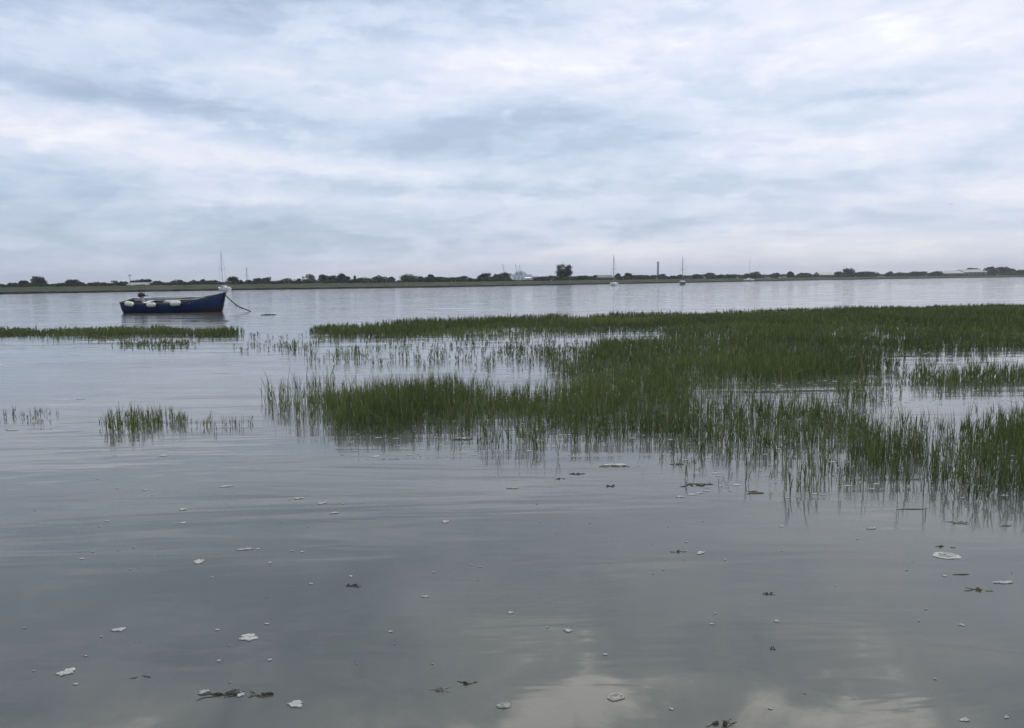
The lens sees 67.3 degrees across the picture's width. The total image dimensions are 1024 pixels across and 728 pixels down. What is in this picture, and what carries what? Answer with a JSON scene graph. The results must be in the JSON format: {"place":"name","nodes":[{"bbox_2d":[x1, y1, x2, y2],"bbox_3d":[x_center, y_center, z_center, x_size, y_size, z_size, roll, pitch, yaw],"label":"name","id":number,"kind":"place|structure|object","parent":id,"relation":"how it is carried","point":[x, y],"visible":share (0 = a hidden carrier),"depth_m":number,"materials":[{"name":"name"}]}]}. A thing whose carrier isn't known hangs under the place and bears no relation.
{"place":"outdoors","nodes":[
{"label":"outdoors","id":0,"kind":"place"},
{"bbox_2d":[3,407,58,419],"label":"marsh grass","id":1,"kind":"structure","parent":0,"point":[13,409],"depth_m":9.51,"materials":[{"name":"green plant"}]},
{"bbox_2d":[0,323,315,341],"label":"marsh grass","id":2,"kind":"structure","parent":0,"point":[99,331],"depth_m":25.09,"materials":[{"name":"green plant"}]},
{"bbox_2d":[99,400,252,433],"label":"marsh grass","id":3,"kind":"structure","parent":0,"point":[135,418],"depth_m":8.79,"materials":[{"name":"green plant"}]},
{"bbox_2d":[111,337,316,350],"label":"marsh grass","id":4,"kind":"structure","parent":0,"point":[141,342],"depth_m":20.39,"materials":[{"name":"green plant"}]},
{"bbox_2d":[0,277,1023,727],"bbox_3d":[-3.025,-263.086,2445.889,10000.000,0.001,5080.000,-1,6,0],"label":"water","id":5,"kind":"structure","parent":0,"point":[868,631],"depth_m":4.72,"materials":[{"name":"grey liquid"}]},
{"bbox_2d":[55,667,75,675],"bbox_3d":[-1.859,1.280,3.204,0.071,0.005,0.058,-3,7,-19],"label":"foam patch","id":6,"kind":"object","parent":5,"relation":"on","point":[67,671],"visible":1,"depth_m":3.19,"materials":[{"name":"white liquid"}]},
{"bbox_2d":[111,627,125,630],"bbox_3d":[-1.840,1.238,3.595,0.064,0.005,0.037,0,6,2],"label":"foam patch","id":7,"kind":"object","parent":5,"relation":"on","point":[120,629],"visible":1,"depth_m":3.59,"materials":[{"name":"white liquid"}]},
{"bbox_2d":[119,291,226,312],"bbox_3d":[-19.447,-3.478,44.749,5.933,1.458,2.084,-1,14,1],"label":"open boat","id":8,"kind":"object","parent":5,"relation":"on","point":[211,303],"visible":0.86,"depth_m":44.17,"materials":[{"name":"blue paint"}]},
{"bbox_2d":[124,301,133,306],"bbox_3d":[-21.843,-3.433,43.816,0.636,0.290,0.290,11,6,0],"label":"fender","id":9,"kind":"object","parent":8,"relation":"hanging from","point":[129,303],"visible":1,"depth_m":43.71,"materials":[{"name":"plastic"}]},
{"bbox_2d":[146,303,155,306],"bbox_3d":[-20.543,-3.359,43.726,0.659,0.260,0.260,-1,6,1],"label":"fender","id":10,"kind":"object","parent":8,"relation":"hanging from","point":[150,304],"visible":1,"depth_m":43.62,"materials":[{"name":"plastic"}]},
{"bbox_2d":[170,301,180,305],"bbox_3d":[-19.066,-3.432,43.594,0.631,0.290,0.290,-2,6,2],"label":"fender","id":11,"kind":"object","parent":8,"relation":"hanging from","point":[175,303],"visible":1,"depth_m":43.48,"materials":[{"name":"plastic"}]},
{"bbox_2d":[152,296,203,297],"bbox_3d":[-19.557,-3.934,45.150,3.154,0.117,0.134,0,6,3],"label":"oar","id":12,"kind":"object","parent":8,"relation":"on","point":[178,296],"visible":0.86,"depth_m":45.13,"materials":[{"name":"paint"}]},
{"bbox_2d":[224,293,250,311],"bbox_3d":[-15.901,-3.560,44.555,1.583,1.153,0.071,0,6,3],"label":"mooring rope","id":13,"kind":"object","parent":8,"relation":"attached to","point":[236,304],"visible":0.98,"depth_m":44.55,"materials":[{"name":"grey fabric"}]},
{"bbox_2d":[193,559,204,563],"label":"foam patch","id":14,"kind":"object","parent":5,"relation":"on","point":[198,561],"visible":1,"depth_m":4.46,"materials":[{"name":"white liquid"}]},
{"bbox_2d":[197,689,244,699],"bbox_3d":[-1.143,1.291,3.021,0.180,0.013,0.068,-2,6,-10],"label":"weed clump","id":15,"kind":"object","parent":5,"relation":"on","point":[232,693],"visible":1,"depth_m":3.01,"materials":[{"name":"plant"}]},
{"bbox_2d":[218,254,231,290],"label":"yacht","id":16,"kind":"object","parent":5,"relation":"on","point":[223,288],"visible":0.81,"depth_m":170.91,"materials":[{"name":"white plastic"}]},
{"bbox_2d":[239,634,257,640],"bbox_3d":[-1.196,1.240,3.501,0.089,0.005,0.072,-1,6,-6],"label":"foam patch","id":17,"kind":"object","parent":5,"relation":"on","point":[248,637],"visible":1,"depth_m":3.49,"materials":[{"name":"white liquid"}]},
{"bbox_2d":[249,691,273,697],"bbox_3d":[-0.985,1.290,3.006,0.104,0.013,0.039,0,6,10],"label":"weed clump","id":18,"kind":"object","parent":5,"relation":"on","point":[263,694],"visible":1,"depth_m":3.01,"materials":[{"name":"plant"}]},
{"bbox_2d":[287,700,302,707],"bbox_3d":[-0.831,1.297,2.940,0.063,0.005,0.053,-1,6,-6],"label":"foam patch","id":19,"kind":"object","parent":5,"relation":"on","point":[296,703],"visible":1,"depth_m":2.94,"materials":[{"name":"white liquid"}]},
{"bbox_2d":[428,686,450,691],"bbox_3d":[-0.285,1.279,3.036,0.096,0.012,0.042,-1,6,0],"label":"weed clump","id":20,"kind":"object","parent":5,"relation":"on","point":[440,689],"visible":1,"depth_m":3.03,"materials":[{"name":"plant"}]},
{"bbox_2d":[458,681,477,684],"bbox_3d":[-0.178,1.273,3.082,0.085,0.013,0.031,-1,6,0],"label":"weed clump","id":21,"kind":"object","parent":5,"relation":"on","point":[464,682],"visible":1,"depth_m":3.08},
{"bbox_2d":[496,702,509,707],"bbox_3d":[-0.033,1.287,2.913,0.054,0.012,0.038,-1,6,-6],"label":"foam patch","id":22,"kind":"object","parent":5,"relation":"on","point":[504,705],"visible":1,"depth_m":2.90,"materials":[{"name":"white liquid"}]},
{"bbox_2d":[610,259,618,285],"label":"yacht","id":23,"kind":"object","parent":5,"relation":"on","point":[613,283],"visible":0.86,"depth_m":197.77,"materials":[{"name":"white plastic"}]},
{"bbox_2d":[603,463,627,465],"bbox_3d":[0.891,0.872,6.679,0.233,0.005,0.071,-1,6,-6],"label":"foam patch","id":24,"kind":"object","parent":5,"relation":"on","point":[619,464],"visible":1,"depth_m":6.68,"materials":[{"name":"white liquid"}]},
{"bbox_2d":[607,693,624,700],"bbox_3d":[0.399,1.276,2.965,0.072,0.012,0.058,-1,6,-6],"label":"foam patch","id":25,"kind":"object","parent":5,"relation":"on","point":[614,696],"visible":1,"depth_m":2.96,"materials":[{"name":"white liquid"}]},
{"bbox_2d":[679,261,685,284],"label":"yacht","id":26,"kind":"object","parent":5,"relation":"on","point":[682,282],"visible":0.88,"depth_m":204.10,"materials":[{"name":"white plastic"}]},
{"bbox_2d":[679,483,711,486],"bbox_3d":[1.434,0.939,6.002,0.278,0.014,0.103,-1,6,0],"label":"weed clump","id":27,"kind":"object","parent":5,"relation":"on","point":[692,484],"visible":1,"depth_m":6.00,"materials":[{"name":"green plant"}]},
{"bbox_2d":[706,719,734,726],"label":"weed clump","id":28,"kind":"object","parent":5,"relation":"on","point":[725,723],"visible":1,"depth_m":2.77,"materials":[{"name":"brown plant"}]},
{"bbox_2d":[747,491,763,493],"bbox_3d":[1.817,0.960,5.768,0.130,0.015,0.071,-1,6,0],"label":"weed clump","id":29,"kind":"object","parent":5,"relation":"on","point":[755,492],"visible":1,"depth_m":5.75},
{"bbox_2d":[932,552,960,558],"bbox_3d":[2.491,1.094,4.423,0.149,0.012,0.115,-1,6,-6],"label":"foam patch","id":30,"kind":"object","parent":5,"relation":"on","point":[945,555],"visible":1,"depth_m":4.41,"materials":[{"name":"white liquid"}]},
{"bbox_2d":[945,521,968,523],"bbox_3d":[2.904,1.028,5.013,0.137,0.013,0.072,-1,6,0],"label":"weed clump","id":31,"kind":"object","parent":5,"relation":"on","point":[961,522],"visible":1,"depth_m":5.01,"materials":[{"name":"plant"}]},
{"bbox_2d":[964,587,990,590],"bbox_3d":[2.379,1.150,3.941,0.142,0.013,0.043,0,6,5],"label":"weed clump","id":32,"kind":"object","parent":5,"relation":"on","point":[977,588],"visible":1,"depth_m":3.93,"materials":[{"name":"plant"}]},
{"bbox_2d":[993,581,1012,583],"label":"foam patch","id":33,"kind":"object","parent":5,"relation":"on","point":[1004,582],"visible":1,"depth_m":4.02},
{"bbox_2d":[0,275,1023,293],"bbox_3d":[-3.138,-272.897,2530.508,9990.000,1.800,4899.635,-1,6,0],"label":"marsh bank","id":34,"kind":"structure","parent":0,"point":[82,289],"depth_m":227.32,"materials":[{"name":"green plant"}]},
{"bbox_2d":[18,280,30,284],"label":"tree","id":35,"kind":"object","parent":34,"relation":"on","point":[21,282],"visible":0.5,"depth_m":238.49,"materials":[{"name":"green plant"}]},
{"bbox_2d":[30,276,47,283],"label":"tree","id":36,"kind":"object","parent":34,"relation":"on","point":[37,279],"visible":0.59,"depth_m":244.88,"materials":[{"name":"green plant"}]},
{"bbox_2d":[64,279,78,283],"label":"tree","id":37,"kind":"object","parent":34,"relation":"on","point":[71,281],"visible":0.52,"depth_m":239.18,"materials":[{"name":"green plant"}]},
{"bbox_2d":[127,282,152,285],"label":"long shed","id":38,"kind":"structure","parent":34,"relation":"on","point":[137,283],"depth_m":256.44,"materials":[{"name":"grey metal"}]},
{"bbox_2d":[225,276,238,281],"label":"tree","id":39,"kind":"object","parent":34,"relation":"on","point":[232,278],"visible":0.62,"depth_m":275.05,"materials":[{"name":"green plant"}]},
{"bbox_2d":[302,274,317,280],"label":"tree","id":40,"kind":"object","parent":34,"relation":"on","point":[311,277],"visible":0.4,"depth_m":284.46,"materials":[{"name":"green plant"}]},
{"bbox_2d":[318,274,328,280],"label":"tree","id":41,"kind":"object","parent":34,"relation":"on","point":[323,277],"visible":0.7,"depth_m":287.43,"materials":[{"name":"green plant"}]},
{"bbox_2d":[327,275,337,280],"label":"tree","id":42,"kind":"object","parent":34,"relation":"on","point":[332,277],"visible":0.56,"depth_m":286.51,"materials":[{"name":"green plant"}]},
{"bbox_2d":[337,273,346,280],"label":"tree","id":43,"kind":"object","parent":34,"relation":"on","point":[341,276],"visible":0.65,"depth_m":291.17,"materials":[{"name":"green plant"}]},
{"bbox_2d":[356,277,371,280],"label":"bush","id":44,"kind":"object","parent":34,"relation":"on","point":[361,278],"visible":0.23,"depth_m":280.60,"materials":[{"name":"green plant"}]},
{"bbox_2d":[371,275,387,279],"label":"tree","id":45,"kind":"object","parent":34,"relation":"on","point":[380,277],"visible":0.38,"depth_m":288.25,"materials":[{"name":"green plant"}]},
{"bbox_2d":[400,274,417,278],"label":"tree","id":46,"kind":"object","parent":34,"relation":"on","point":[410,276],"visible":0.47,"depth_m":298.17,"materials":[{"name":"green plant"}]},
{"bbox_2d":[478,273,492,281],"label":"tree","id":47,"kind":"object","parent":34,"relation":"on","point":[484,275],"visible":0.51,"depth_m":315.63,"materials":[{"name":"green plant"}]},
{"bbox_2d":[500,272,513,280],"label":"tree","id":48,"kind":"object","parent":34,"relation":"on","point":[504,274],"visible":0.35,"depth_m":324.30,"materials":[{"name":"green plant"}]},
{"bbox_2d":[0,272,1023,286],"bbox_3d":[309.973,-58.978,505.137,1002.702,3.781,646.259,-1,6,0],"label":"hedge","id":49,"kind":"object","parent":34,"relation":"on","point":[492,278],"visible":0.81,"depth_m":272.91,"materials":[{"name":"green plant"}]},
{"bbox_2d":[555,263,565,276],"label":"poplar","id":50,"kind":"object","parent":34,"relation":"on","point":[560,272],"visible":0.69,"depth_m":307.44,"materials":[{"name":"green plant"}]},
{"bbox_2d":[564,265,572,276],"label":"poplar","id":51,"kind":"object","parent":34,"relation":"on","point":[568,272],"visible":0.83,"depth_m":310.34,"materials":[{"name":"green plant"}]},
{"bbox_2d":[813,272,833,276],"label":"farmhouse","id":52,"kind":"object","parent":34,"relation":"on","point":[821,274],"visible":0.52,"depth_m":521.26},
{"bbox_2d":[842,268,855,276],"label":"tree","id":53,"kind":"object","parent":34,"relation":"on","point":[848,271],"visible":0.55,"depth_m":533.16,"materials":[{"name":"green plant"}]},
{"bbox_2d":[856,271,878,275],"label":"bush","id":54,"kind":"object","parent":34,"relation":"on","point":[867,272],"visible":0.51,"depth_m":533.61,"materials":[{"name":"green plant"}]},
{"bbox_2d":[908,271,926,275],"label":"bush","id":55,"kind":"object","parent":34,"relation":"on","point":[915,272],"visible":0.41,"depth_m":563.06,"materials":[{"name":"green plant"}]},
{"bbox_2d":[936,270,963,274],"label":"farm shed","id":56,"kind":"structure","parent":34,"relation":"on","point":[956,272],"depth_m":600.06,"materials":[{"name":"grey metal"}]},
{"bbox_2d":[959,269,984,274],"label":"farm shed","id":57,"kind":"structure","parent":34,"relation":"on","point":[973,272],"depth_m":626.37,"materials":[{"name":"grey metal"}]},
{"bbox_2d":[983,266,996,274],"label":"tree","id":58,"kind":"object","parent":34,"relation":"on","point":[991,270],"visible":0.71,"depth_m":622.42,"materials":[{"name":"green plant"}]},
{"bbox_2d":[996,266,1013,274],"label":"tree","id":59,"kind":"object","parent":34,"relation":"on","point":[1005,269],"visible":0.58,"depth_m":631.45,"materials":[{"name":"green plant"}]},
{"bbox_2d":[0,0,1023,284],"label":"sky","id":60,"kind":"structure","parent":0,"point":[157,140],"materials":[{"name":"grey"}]},
{"bbox_2d":[513,271,531,279],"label":"harbour warehouse","id":61,"kind":"structure","parent":0,"point":[524,275],"depth_m":2141.29,"materials":[{"name":"paint"}]},
{"bbox_2d":[39,301,1022,497],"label":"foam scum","id":62,"kind":"object","parent":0,"point":[727,436],"visible":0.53,"depth_m":7.58,"materials":[{"name":"white liquid"}]},
{"bbox_2d":[595,275,612,278],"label":"green barn","id":63,"kind":"structure","parent":0,"point":[605,276],"depth_m":356.03,"materials":[{"name":"metal"}]},
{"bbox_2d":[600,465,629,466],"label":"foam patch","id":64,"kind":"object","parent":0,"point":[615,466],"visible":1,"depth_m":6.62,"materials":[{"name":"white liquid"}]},
{"bbox_2d":[259,302,1023,503],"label":"marsh grass","id":65,"kind":"structure","parent":0,"point":[950,323],"depth_m":11.04,"materials":[{"name":"green plant"}]}
]}

